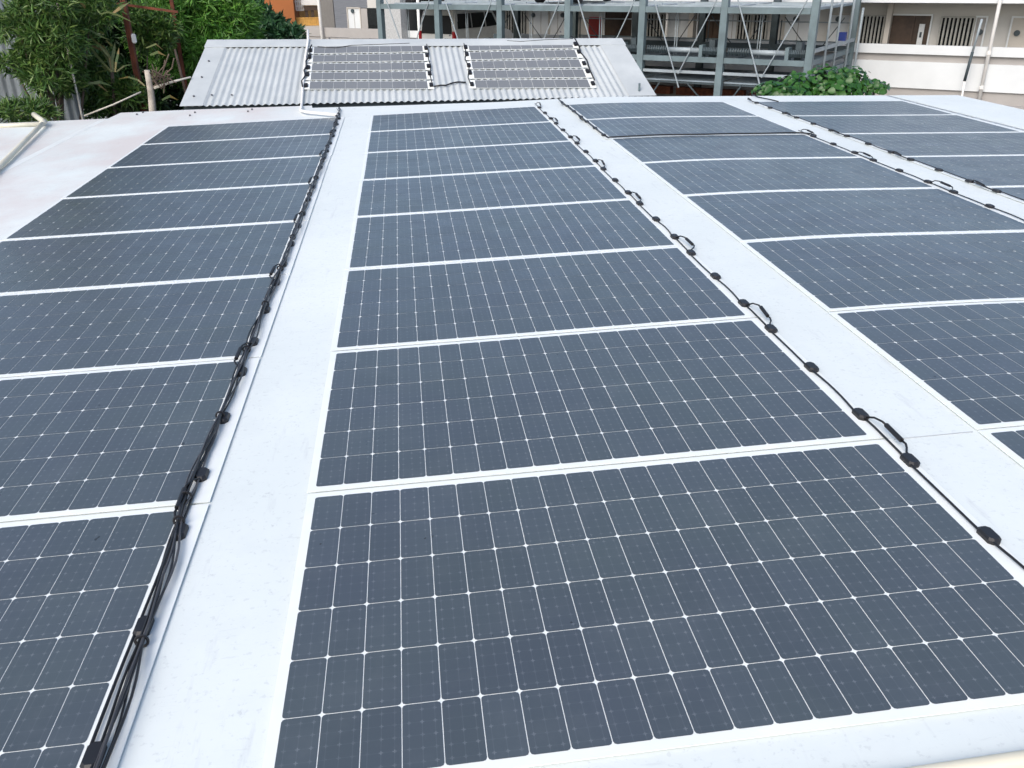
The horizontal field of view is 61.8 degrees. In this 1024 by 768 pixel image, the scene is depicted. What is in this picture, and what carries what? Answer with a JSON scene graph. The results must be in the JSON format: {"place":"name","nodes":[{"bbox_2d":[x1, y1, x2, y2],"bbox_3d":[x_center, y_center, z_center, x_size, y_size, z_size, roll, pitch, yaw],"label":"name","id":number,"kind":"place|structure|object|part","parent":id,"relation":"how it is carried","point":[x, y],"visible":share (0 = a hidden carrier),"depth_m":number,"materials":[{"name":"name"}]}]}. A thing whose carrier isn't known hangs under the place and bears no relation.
{"place":"outdoors","nodes":[
{"label":"outdoors","id":0,"kind":"place"},
{"bbox_2d":[264,0,318,36],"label":"orange building","id":1,"kind":"structure","parent":0,"point":[304,12],"depth_m":42.77,"materials":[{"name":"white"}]},
{"bbox_2d":[85,0,671,118],"bbox_3d":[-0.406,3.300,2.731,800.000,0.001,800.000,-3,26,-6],"label":"ground","id":2,"kind":"structure","parent":0,"point":[340,6],"depth_m":124.15,"materials":[{"name":"concrete"}]},
{"bbox_2d":[0,0,84,122],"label":"corrugated fence","id":3,"kind":"object","parent":2,"relation":"on","point":[11,86],"visible":0.06,"depth_m":10.64,"materials":[{"name":"metal"}]},
{"bbox_2d":[0,0,127,122],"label":"narrow leaved tree","id":4,"kind":"object","parent":2,"relation":"on","point":[41,64],"visible":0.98,"depth_m":9.83,"materials":[{"name":"green plant"}]},
{"bbox_2d":[84,91,140,116],"bbox_3d":[-4.777,-3.351,10.242,0.681,0.252,0.020,-11,28,-21],"label":"bare branch","id":5,"kind":"object","parent":4,"relation":"attached to","point":[112,104],"visible":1,"depth_m":10.24,"materials":[{"name":"beige wood"}]},
{"bbox_2d":[56,3,83,119],"bbox_3d":[-5.173,-2.894,10.462,0.022,4.600,0.022,-14,29,-26],"label":"white pole","id":6,"kind":"object","parent":2,"relation":"on","point":[78,100],"visible":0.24,"depth_m":10.18,"materials":[{"name":"white metal"}]},
{"bbox_2d":[71,0,184,119],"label":"shade tree","id":7,"kind":"object","parent":2,"relation":"on","point":[160,95],"visible":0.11,"depth_m":12.83,"materials":[{"name":"green plant"}]},
{"bbox_2d":[80,0,176,115],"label":"strap leaf plant","id":8,"kind":"object","parent":2,"relation":"on","point":[106,54],"visible":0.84,"depth_m":10.45,"materials":[{"name":"green plant"}]},
{"bbox_2d":[76,0,185,117],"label":"shrub","id":9,"kind":"object","parent":2,"relation":"on","point":[161,24],"visible":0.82,"depth_m":11.11,"materials":[{"name":"green plant"}]},
{"bbox_2d":[120,0,146,111],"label":"rusty post","id":10,"kind":"object","parent":2,"relation":"on","point":[131,38],"visible":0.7,"depth_m":10.77,"materials":[{"name":"metal"}]},
{"bbox_2d":[116,3,177,12],"bbox_3d":[-4.638,-4.758,10.819,0.861,0.136,0.016,2,26,6],"label":"rusty rail","id":11,"kind":"object","parent":10,"relation":"attached to","point":[153,8],"visible":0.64,"depth_m":10.81,"materials":[{"name":"metal"}]},
{"bbox_2d":[142,54,190,110],"bbox_3d":[-4.023,-2.256,10.525,0.494,3.374,0.386,9,27,18],"label":"dead stump","id":12,"kind":"object","parent":2,"relation":"on","point":[158,76],"visible":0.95,"depth_m":9.88,"materials":[{"name":"brown wood"}]},
{"bbox_2d":[169,0,187,89],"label":"rusty post","id":13,"kind":"object","parent":2,"relation":"on","point":[179,49],"depth_m":12.16,"materials":[{"name":"metal"}]},
{"bbox_2d":[174,49,185,92],"bbox_3d":[-4.451,-2.981,12.136,0.097,3.301,0.044,-3,26,-6],"label":"dead tree","id":14,"kind":"object","parent":2,"relation":"on","point":[179,68],"visible":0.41,"depth_m":11.52,"materials":[{"name":"brown wood"}]},
{"bbox_2d":[116,0,267,91],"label":"bushy tree","id":15,"kind":"object","parent":2,"relation":"on","point":[203,21],"visible":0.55,"depth_m":12.37,"materials":[{"name":"green plant"}]},
{"bbox_2d":[251,0,310,38],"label":"vine tree","id":16,"kind":"object","parent":2,"relation":"on","point":[276,25],"visible":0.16,"depth_m":14.47,"materials":[{"name":"green plant"}]},
{"bbox_2d":[180,31,656,109],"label":"corrugated shed","id":17,"kind":"structure","parent":2,"relation":"on","point":[246,73],"depth_m":10.24,"materials":[{"name":"metal"}]},
{"bbox_2d":[301,44,311,86],"bbox_3d":[-2.463,-3.814,10.238,0.061,0.406,0.870,-1,26,-1],"label":"array cable","id":18,"kind":"object","parent":17,"relation":"attached to","point":[306,65],"visible":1,"depth_m":10.23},
{"bbox_2d":[300,29,337,115],"bbox_3d":[-2.308,-3.524,9.622,0.346,0.717,2.787,-8,26,-15],"label":"conduit","id":19,"kind":"object","parent":17,"relation":"on","point":[302,95],"visible":0.99,"depth_m":9.83,"materials":[{"name":"white plastic"}]},
{"bbox_2d":[317,43,407,47],"bbox_3d":[-1.836,-4.191,10.604,1.133,0.043,0.050,-3,26,-6],"label":"array cable","id":20,"kind":"object","parent":17,"relation":"attached to","point":[365,44],"visible":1,"depth_m":10.61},
{"bbox_2d":[306,53,429,62],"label":"strip panel","id":21,"kind":"object","parent":17,"relation":"on","point":[371,57],"visible":1,"depth_m":10.44,"materials":[{"name":"grey glass"}]},
{"bbox_2d":[305,62,431,70],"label":"strip panel","id":22,"kind":"object","parent":17,"relation":"on","point":[371,66],"visible":1,"depth_m":10.31,"materials":[{"name":"grey glass"}]},
{"bbox_2d":[308,46,428,53],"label":"strip panel","id":23,"kind":"object","parent":17,"relation":"on","point":[360,49],"visible":1,"depth_m":10.56,"materials":[{"name":"grey glass"}]},
{"bbox_2d":[304,81,433,88],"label":"strip panel","id":24,"kind":"object","parent":17,"relation":"on","point":[369,85],"visible":1,"depth_m":10.06,"materials":[{"name":"grey glass"}]},
{"bbox_2d":[434,81,465,86],"bbox_3d":[-0.735,-3.552,10.139,0.392,0.054,0.045,-8,26,-15],"label":"link cable","id":25,"kind":"object","parent":24,"relation":"attached to","point":[449,83],"visible":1,"depth_m":10.13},
{"bbox_2d":[305,71,432,79],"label":"strip panel","id":26,"kind":"object","parent":17,"relation":"on","point":[420,75],"visible":1,"depth_m":10.19,"materials":[{"name":"black plastic"}]},
{"bbox_2d":[463,42,578,50],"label":"strip panel","id":27,"kind":"object","parent":17,"relation":"on","point":[498,47],"visible":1,"depth_m":10.67,"materials":[{"name":"black plastic"}]},
{"bbox_2d":[464,49,582,59],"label":"strip panel","id":28,"kind":"object","parent":17,"relation":"on","point":[542,54],"visible":1,"depth_m":10.58,"materials":[{"name":"black plastic"}]},
{"bbox_2d":[465,59,587,68],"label":"strip panel","id":29,"kind":"object","parent":17,"relation":"on","point":[564,63],"visible":1,"depth_m":10.46,"materials":[{"name":"grey glass"}]},
{"bbox_2d":[467,69,591,78],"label":"strip panel","id":30,"kind":"object","parent":17,"relation":"on","point":[549,73],"visible":1,"depth_m":10.34,"materials":[{"name":"grey glass"}]},
{"bbox_2d":[469,79,596,88],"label":"strip panel","id":31,"kind":"object","parent":17,"relation":"on","point":[562,83],"visible":1,"depth_m":10.22,"materials":[{"name":"glass"}]},
{"bbox_2d":[507,38,572,41],"bbox_3d":[0.354,-4.321,10.761,0.832,0.030,0.031,-3,26,-4],"label":"array cable","id":32,"kind":"object","parent":17,"relation":"attached to","point":[537,40],"visible":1,"depth_m":10.76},
{"bbox_2d":[570,36,594,79],"bbox_3d":[0.887,-4.037,10.579,0.052,0.458,0.822,-8,27,-16],"label":"array cable","id":33,"kind":"object","parent":17,"relation":"attached to","point":[584,57],"visible":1,"depth_m":10.56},
{"bbox_2d":[0,95,1023,767],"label":"roof","id":34,"kind":"structure","parent":2,"relation":"on","point":[206,701],"depth_m":2.61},
{"bbox_2d":[0,122,38,127],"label":"roof pipe","id":35,"kind":"object","parent":34,"relation":"on","point":[27,124],"visible":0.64,"depth_m":8.79,"materials":[{"name":"beige plastic"}]},
{"bbox_2d":[0,112,46,169],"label":"roof pipe","id":36,"kind":"object","parent":34,"relation":"on","point":[13,152],"visible":1,"depth_m":7.70,"materials":[{"name":"beige plastic"}]},
{"bbox_2d":[0,478,208,767],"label":"solar panel","id":37,"kind":"object","parent":34,"relation":"on","point":[76,594],"visible":0.94,"depth_m":1.95,"materials":[{"name":"blue glass"}]},
{"bbox_2d":[90,107,340,767],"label":"cable bundle","id":38,"kind":"object","parent":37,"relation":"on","point":[132,664],"visible":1,"depth_m":2.16,"materials":[{"name":"black plastic"}]},
{"bbox_2d":[0,342,259,521],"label":"solar panel","id":39,"kind":"object","parent":34,"relation":"on","point":[88,442],"visible":0.92,"depth_m":2.74,"materials":[{"name":"blue glass"}]},
{"bbox_2d":[0,263,289,377],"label":"solar panel","id":40,"kind":"object","parent":34,"relation":"on","point":[66,331],"visible":0.88,"depth_m":3.62,"materials":[{"name":"blue glass"}]},
{"bbox_2d":[0,213,308,294],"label":"solar panel","id":41,"kind":"object","parent":34,"relation":"on","point":[123,259],"visible":0.95,"depth_m":4.49,"materials":[{"name":"blue glass"}]},
{"bbox_2d":[0,176,321,240],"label":"solar panel","id":42,"kind":"object","parent":34,"relation":"on","point":[159,211],"visible":0.94,"depth_m":5.36,"materials":[{"name":"blue glass"}]},
{"bbox_2d":[61,150,330,198],"bbox_3d":[-2.256,-1.585,6.374,1.738,0.086,1.140,-3,26,-6],"label":"solar panel","id":43,"kind":"object","parent":34,"relation":"on","point":[197,176],"visible":0.99,"depth_m":6.26,"materials":[{"name":"blue glass"}]},
{"bbox_2d":[107,129,338,167],"bbox_3d":[-2.373,-2.017,7.270,1.738,0.082,1.140,-3,26,-6],"label":"solar panel","id":44,"kind":"object","parent":34,"relation":"on","point":[222,150],"visible":0.91,"depth_m":7.16,"materials":[{"name":"blue glass"}]},
{"bbox_2d":[140,113,343,144],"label":"solar panel","id":45,"kind":"object","parent":34,"relation":"on","point":[241,130],"visible":0.94,"depth_m":8.05,"materials":[{"name":"blue plastic"}]},
{"bbox_2d":[368,102,554,131],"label":"solar panel","id":46,"kind":"object","parent":34,"relation":"on","point":[459,118],"visible":1,"depth_m":8.24,"materials":[{"name":"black glass"}]},
{"bbox_2d":[365,117,574,152],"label":"solar panel","id":47,"kind":"object","parent":34,"relation":"on","point":[456,137],"visible":1,"depth_m":7.35,"materials":[{"name":"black glass"}]},
{"bbox_2d":[361,135,601,179],"bbox_3d":[-0.263,-1.755,6.563,1.742,0.086,1.140,-3,26,-6],"label":"solar panel","id":48,"kind":"object","parent":34,"relation":"on","point":[463,160],"visible":1,"depth_m":6.45,"materials":[{"name":"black glass"}]},
{"bbox_2d":[354,159,635,216],"bbox_3d":[-0.147,-1.322,5.669,1.738,0.084,1.140,-3,26,-6],"label":"solar panel","id":49,"kind":"object","parent":34,"relation":"on","point":[409,195],"visible":1,"depth_m":5.55,"materials":[{"name":"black glass"}]},
{"bbox_2d":[345,192,685,269],"bbox_3d":[-0.029,-0.890,4.778,1.732,0.082,1.140,-3,26,-6],"label":"solar panel","id":50,"kind":"object","parent":34,"relation":"on","point":[479,234],"visible":1,"depth_m":4.65,"materials":[{"name":"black glass"}]},
{"bbox_2d":[331,235,759,350],"bbox_3d":[0.096,-0.461,3.884,1.742,0.086,1.140,-3,26,-6],"label":"solar panel","id":51,"kind":"object","parent":34,"relation":"on","point":[442,302],"visible":1,"depth_m":3.74,"materials":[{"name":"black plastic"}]},
{"bbox_2d":[307,303,887,492],"bbox_3d":[0.218,-0.027,2.989,1.738,0.084,1.140,-3,26,-6],"label":"solar panel","id":52,"kind":"object","parent":34,"relation":"on","point":[434,412],"visible":1,"depth_m":2.82,"materials":[{"name":"blue glass"}]},
{"bbox_2d":[262,416,1023,767],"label":"solar panel","id":53,"kind":"object","parent":34,"relation":"on","point":[540,618],"visible":1,"depth_m":1.91,"materials":[{"name":"blue glass"}]},
{"bbox_2d":[560,101,757,119],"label":"solar panel","id":54,"kind":"object","parent":34,"relation":"on","point":[589,111],"visible":0.98,"depth_m":8.44,"materials":[{"name":"blue glass"}]},
{"bbox_2d":[558,98,816,137],"bbox_3d":[1.025,-2.358,7.729,1.380,0.038,3.039,-22,33,-38],"label":"crossing cable","id":55,"kind":"object","parent":34,"relation":"on","point":[684,134],"visible":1,"depth_m":7.14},
{"bbox_2d":[579,115,800,138],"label":"solar panel","id":56,"kind":"object","parent":34,"relation":"on","point":[670,125],"visible":0.99,"depth_m":7.57,"materials":[{"name":"blue glass"}]},
{"bbox_2d":[610,129,861,162],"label":"solar panel","id":57,"kind":"object","parent":34,"relation":"on","point":[671,148],"visible":1,"depth_m":6.65,"materials":[{"name":"blue glass"}]},
{"bbox_2d":[751,94,778,101],"bbox_3d":[2.724,-3.085,9.308,0.049,0.079,0.589,-7,26,-12],"label":"cable tail","id":58,"kind":"object","parent":34,"relation":"on","point":[764,98],"visible":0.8,"depth_m":9.25},
{"bbox_2d":[640,152,939,195],"bbox_3d":[1.834,-1.458,5.873,1.736,0.035,1.140,-3,26,-6],"label":"solar panel","id":59,"kind":"object","parent":34,"relation":"on","point":[696,177],"visible":1,"depth_m":5.75,"materials":[{"name":"blue glass"}]},
{"bbox_2d":[748,98,955,115],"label":"solar panel","id":60,"kind":"object","parent":34,"relation":"on","point":[825,108],"visible":0.99,"depth_m":8.67,"materials":[{"name":"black glass"}]},
{"bbox_2d":[682,180,1023,241],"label":"solar panel","id":61,"kind":"object","parent":34,"relation":"on","point":[755,216],"visible":1,"depth_m":4.85,"materials":[{"name":"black glass"}]},
{"bbox_2d":[740,231,1023,311],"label":"solar panel","id":62,"kind":"object","parent":34,"relation":"on","point":[835,273],"visible":1,"depth_m":3.97,"materials":[{"name":"black plastic"}]},
{"bbox_2d":[785,112,1021,133],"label":"solar panel","id":63,"kind":"object","parent":34,"relation":"on","point":[868,124],"visible":1,"depth_m":7.77,"materials":[{"name":"black plastic"}]},
{"bbox_2d":[829,301,1023,429],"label":"solar panel","id":64,"kind":"object","parent":34,"relation":"on","point":[964,361],"visible":1,"depth_m":3.11,"materials":[{"name":"black plastic"}]},
{"bbox_2d":[833,130,1023,156],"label":"solar panel","id":65,"kind":"object","parent":34,"relation":"on","point":[956,144],"visible":1,"depth_m":6.91,"materials":[{"name":"black plastic"}]},
{"bbox_2d":[893,151,1023,186],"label":"solar panel","id":66,"kind":"object","parent":34,"relation":"on","point":[999,171],"visible":1,"depth_m":6.04,"materials":[{"name":"black plastic"}]},
{"bbox_2d":[905,750,1023,767],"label":"eave pipe","id":67,"kind":"object","parent":34,"relation":"on","point":[1013,759],"visible":1,"depth_m":1.51,"materials":[{"name":"beige plastic"}]},
{"bbox_2d":[972,179,1023,202],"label":"solar panel","id":68,"kind":"object","parent":34,"relation":"on","point":[1015,193],"visible":1,"depth_m":5.37,"materials":[{"name":"black plastic"}]},
{"bbox_2d":[978,426,1023,466],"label":"solar panel","id":69,"kind":"object","parent":34,"relation":"on","point":[1009,441],"visible":1,"depth_m":2.52,"materials":[{"name":"black plastic"}]},
{"bbox_2d":[376,0,863,95],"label":"parking stacker","id":70,"kind":"object","parent":2,"relation":"on","point":[797,54],"visible":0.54,"depth_m":26.94,"materials":[{"name":"grey metal"}]},
{"bbox_2d":[418,9,511,38],"bbox_3d":[-1.750,-13.881,33.891,1.716,1.920,4.350,14,29,28],"label":"parked van","id":71,"kind":"object","parent":70,"relation":"on","point":[473,26],"visible":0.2,"depth_m":32.44,"materials":[{"name":"silver metal"}]},
{"bbox_3d":[-2.829,-13.488,32.131,1.380,0.634,0.100,14,29,28],"label":"rear window","id":72,"kind":"part","parent":71,"relation":"part of","materials":[{"name":"black glass"}]},
{"bbox_3d":[-1.809,-13.670,32.242,0.088,0.520,0.900,14,29,28],"label":"side window","id":73,"kind":"part","parent":71,"relation":"part of","materials":[{"name":"black glass"}]},
{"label":"side window","id":74,"kind":"part","parent":71,"relation":"part of","materials":[{"name":"black glass"}]},
{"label":"side window","id":75,"kind":"part","parent":71,"relation":"part of","materials":[{"name":"black glass"}]},
{"bbox_2d":[535,0,610,2],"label":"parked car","id":76,"kind":"object","parent":70,"relation":"on","point":[542,1],"visible":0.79,"depth_m":29.12,"materials":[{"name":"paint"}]},
{"bbox_2d":[304,0,1023,109],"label":"apartment building","id":77,"kind":"structure","parent":2,"relation":"on","point":[915,47],"depth_m":28.80,"materials":[{"name":"white paint"}]},
{"bbox_2d":[346,7,361,27],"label":"door","id":78,"kind":"structure","parent":77,"relation":"in","point":[353,13],"depth_m":40.55,"materials":[{"name":"metal"}]},
{"bbox_2d":[360,8,377,38],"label":"window","id":79,"kind":"structure","parent":77,"relation":"in","point":[368,15],"depth_m":40.13,"materials":[{"name":"white glass"}]},
{"bbox_2d":[505,10,525,33],"bbox_3d":[0.160,-15.000,36.491,0.950,1.722,0.145,14,29,28],"label":"window","id":80,"kind":"structure","parent":77,"relation":"in","point":[509,23],"depth_m":36.30,"materials":[{"name":"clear glass"}]},
{"bbox_2d":[532,11,549,33],"bbox_3d":[1.207,-14.646,35.967,0.886,2.015,0.125,14,29,28],"label":"door","id":81,"kind":"structure","parent":77,"relation":"in","point":[539,18],"depth_m":35.74,"materials":[{"name":"metal"}]},
{"bbox_2d":[548,11,563,34],"bbox_3d":[1.889,-14.477,35.591,0.877,2.024,0.125,14,29,28],"label":"door","id":82,"kind":"structure","parent":77,"relation":"in","point":[558,17],"depth_m":35.40,"materials":[{"name":"metal"}]},
{"bbox_2d":[588,17,601,37],"bbox_3d":[3.201,-12.832,33.333,0.448,2.677,0.320,14,29,28],"label":"door frame","id":83,"kind":"object","parent":77,"relation":"in","point":[594,24],"visible":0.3,"depth_m":32.78,"materials":[{"name":"paint"}]},
{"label":"door","id":84,"kind":"part","parent":83,"relation":"part of","materials":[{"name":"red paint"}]},
{"bbox_2d":[603,12,632,35],"bbox_3d":[4.243,-13.874,34.288,1.278,2.015,0.110,14,29,28],"label":"window","id":85,"kind":"structure","parent":77,"relation":"in","point":[610,26],"depth_m":34.09,"materials":[{"name":"brown wood"}]},
{"bbox_2d":[646,13,664,36],"bbox_3d":[5.540,-13.605,33.510,0.849,1.679,0.145,14,29,28],"label":"window","id":86,"kind":"structure","parent":77,"relation":"in","point":[655,23],"depth_m":33.28,"materials":[{"name":"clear glass"}]},
{"bbox_2d":[667,13,688,36],"bbox_3d":[6.415,-13.318,33.089,0.992,2.008,0.100,14,29,28],"label":"door","id":87,"kind":"structure","parent":77,"relation":"in","point":[682,25],"depth_m":32.88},
{"bbox_2d":[695,13,720,37],"bbox_3d":[7.464,-13.054,32.498,1.038,2.022,0.110,14,29,28],"label":"door","id":88,"kind":"structure","parent":77,"relation":"in","point":[713,27],"depth_m":32.24,"materials":[{"name":"brown wood"}]},
{"bbox_2d":[727,13,737,38],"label":"door","id":89,"kind":"structure","parent":77,"relation":"in","point":[732,16],"depth_m":31.87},
{"bbox_2d":[735,14,768,39],"bbox_3d":[8.838,-12.773,31.668,1.135,1.706,0.145,14,29,28],"label":"window","id":90,"kind":"structure","parent":77,"relation":"in","point":[751,27],"depth_m":31.47,"materials":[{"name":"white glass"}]},
{"bbox_2d":[782,14,810,40],"bbox_3d":[10.268,-12.320,30.937,1.054,1.993,0.125,14,29,28],"label":"door","id":91,"kind":"structure","parent":77,"relation":"in","point":[802,29],"depth_m":30.74,"materials":[{"name":"metal"}]},
{"bbox_2d":[825,13,849,41],"bbox_3d":[11.463,-12.015,30.273,0.776,1.995,0.125,14,29,28],"label":"door","id":92,"kind":"structure","parent":77,"relation":"in","point":[835,16],"depth_m":30.00,"materials":[{"name":"metal"}]},
{"bbox_2d":[859,15,885,43],"bbox_3d":[12.414,-11.862,29.682,0.773,1.709,0.145,14,29,28],"label":"window","id":93,"kind":"structure","parent":77,"relation":"in","point":[872,29],"depth_m":29.47,"materials":[{"name":"white metal"}]},
{"bbox_2d":[888,14,933,44],"bbox_3d":[13.393,-11.518,29.176,1.418,2.008,0.166,14,29,28],"label":"door","id":94,"kind":"structure","parent":77,"relation":"in","point":[913,29],"depth_m":28.90,"materials":[{"name":"brown wood"}]},
{"bbox_2d":[936,16,975,45],"bbox_3d":[14.662,-11.281,28.435,1.041,1.697,0.145,14,29,28],"label":"window","id":95,"kind":"structure","parent":77,"relation":"in","point":[953,30],"depth_m":28.23,"materials":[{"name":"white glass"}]},
{"bbox_2d":[971,16,988,45],"bbox_3d":[15.250,-11.039,28.173,0.362,1.976,0.125,14,29,28],"label":"door","id":96,"kind":"structure","parent":77,"relation":"in","point":[981,35],"depth_m":27.91,"materials":[{"name":"metal"}]},
{"bbox_2d":[1005,16,1023,47],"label":"door","id":97,"kind":"structure","parent":77,"relation":"in","point":[1015,38],"depth_m":27.43,"materials":[{"name":"metal"}]},
{"bbox_2d":[751,63,890,95],"bbox_3d":[3.724,-2.373,10.865,1.686,3.170,0.783,-3,26,-6],"label":"round leaved shrub","id":98,"kind":"object","parent":2,"relation":"on","point":[840,82],"visible":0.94,"depth_m":10.16,"materials":[{"name":"green plant"}]},
{"bbox_2d":[961,19,982,95],"bbox_3d":[14.391,-9.961,26.937,0.207,2.812,0.089,14,29,28],"label":"leaning pole","id":99,"kind":"object","parent":2,"relation":"on","point":[970,58],"visible":0.78,"depth_m":26.82,"materials":[{"name":"metal"}]}
]}

